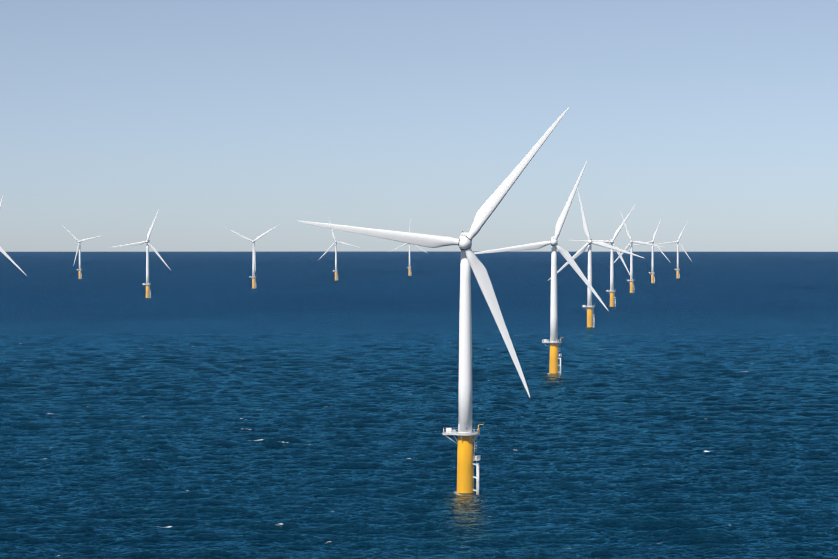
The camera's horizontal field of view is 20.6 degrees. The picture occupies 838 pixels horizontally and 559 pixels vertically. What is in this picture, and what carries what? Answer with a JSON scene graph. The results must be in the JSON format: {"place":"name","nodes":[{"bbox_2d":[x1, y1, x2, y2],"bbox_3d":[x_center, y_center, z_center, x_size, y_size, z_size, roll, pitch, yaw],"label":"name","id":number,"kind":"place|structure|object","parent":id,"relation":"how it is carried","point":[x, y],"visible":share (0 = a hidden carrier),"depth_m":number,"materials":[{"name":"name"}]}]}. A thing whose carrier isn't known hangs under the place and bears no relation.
{"place":"outdoors","nodes":[
{"label":"outdoors","id":0,"kind":"place"},
{"bbox_2d":[0,306,837,558],"bbox_3d":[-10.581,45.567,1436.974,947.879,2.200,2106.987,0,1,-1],"label":"sea","id":1,"kind":"structure","parent":0,"point":[293,432],"depth_m":839.50,"materials":[{"name":"liquid"}]},
{"bbox_2d":[299,108,568,494],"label":"turbine","id":2,"kind":"object","parent":1,"relation":"on","point":[466,458],"visible":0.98,"depth_m":637.98,"materials":[{"name":"metal"}]},
{"bbox_2d":[474,160,607,373],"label":"turbine","id":3,"kind":"object","parent":1,"relation":"on","point":[554,340],"visible":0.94,"depth_m":1215.53,"materials":[{"name":"metal"}]},
{"bbox_2d":[549,187,643,327],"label":"turbine","id":4,"kind":"object","parent":1,"relation":"on","point":[590,318],"visible":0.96,"depth_m":1871.72,"materials":[{"name":"metal"}]},
{"bbox_2d":[0,251,837,306],"bbox_3d":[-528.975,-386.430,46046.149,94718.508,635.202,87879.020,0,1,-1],"label":"sea","id":5,"kind":"structure","parent":0,"point":[522,278],"depth_m":4259.47,"materials":[{"name":"liquid"}]},
{"bbox_2d":[0,196,26,275],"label":"turbine","id":6,"kind":"object","parent":5,"relation":"on","point":[2,251],"visible":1,"depth_m":2201.28,"materials":[{"name":"metal"}]},
{"bbox_2d":[63,226,102,278],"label":"turbine","id":7,"kind":"object","parent":5,"relation":"on","point":[79,249],"visible":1,"depth_m":4323.54,"materials":[{"name":"metal"}]},
{"bbox_2d":[110,207,169,297],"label":"turbine","id":8,"kind":"object","parent":5,"relation":"on","point":[147,284],"visible":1,"depth_m":2847.84,"materials":[{"name":"metal"}]},
{"bbox_2d":[225,224,279,288],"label":"turbine","id":9,"kind":"object","parent":5,"relation":"on","point":[253,264],"visible":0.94,"depth_m":3421.24,"materials":[{"name":"metal"}]},
{"bbox_2d":[320,220,359,280],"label":"turbine","id":10,"kind":"object","parent":5,"relation":"on","point":[331,246],"visible":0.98,"depth_m":4137.35,"materials":[{"name":"metal"}]},
{"bbox_2d":[390,219,426,275],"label":"turbine","id":11,"kind":"object","parent":5,"relation":"on","point":[409,271],"visible":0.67,"depth_m":4737.69,"materials":[{"name":"metal"}]},
{"bbox_2d":[570,206,634,306],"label":"turbine","id":12,"kind":"object","parent":5,"relation":"on","point":[612,291],"visible":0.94,"depth_m":2460.48,"materials":[{"name":"metal"}]},
{"bbox_2d":[614,210,665,292],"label":"turbine","id":13,"kind":"object","parent":5,"relation":"on","point":[631,280],"visible":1,"depth_m":3128.37,"materials":[{"name":"metal"}]},
{"bbox_2d":[625,215,669,282],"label":"turbine","id":14,"kind":"object","parent":5,"relation":"on","point":[652,273],"visible":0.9,"depth_m":3867.54,"materials":[{"name":"metal"}]},
{"bbox_2d":[656,219,690,277],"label":"turbine","id":15,"kind":"object","parent":5,"relation":"on","point":[677,270],"visible":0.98,"depth_m":4384.08,"materials":[{"name":"metal"}]},
{"bbox_2d":[0,0,837,251],"label":"sky","id":16,"kind":"structure","parent":0,"point":[249,118],"materials":[{"name":"blue"}]}
]}

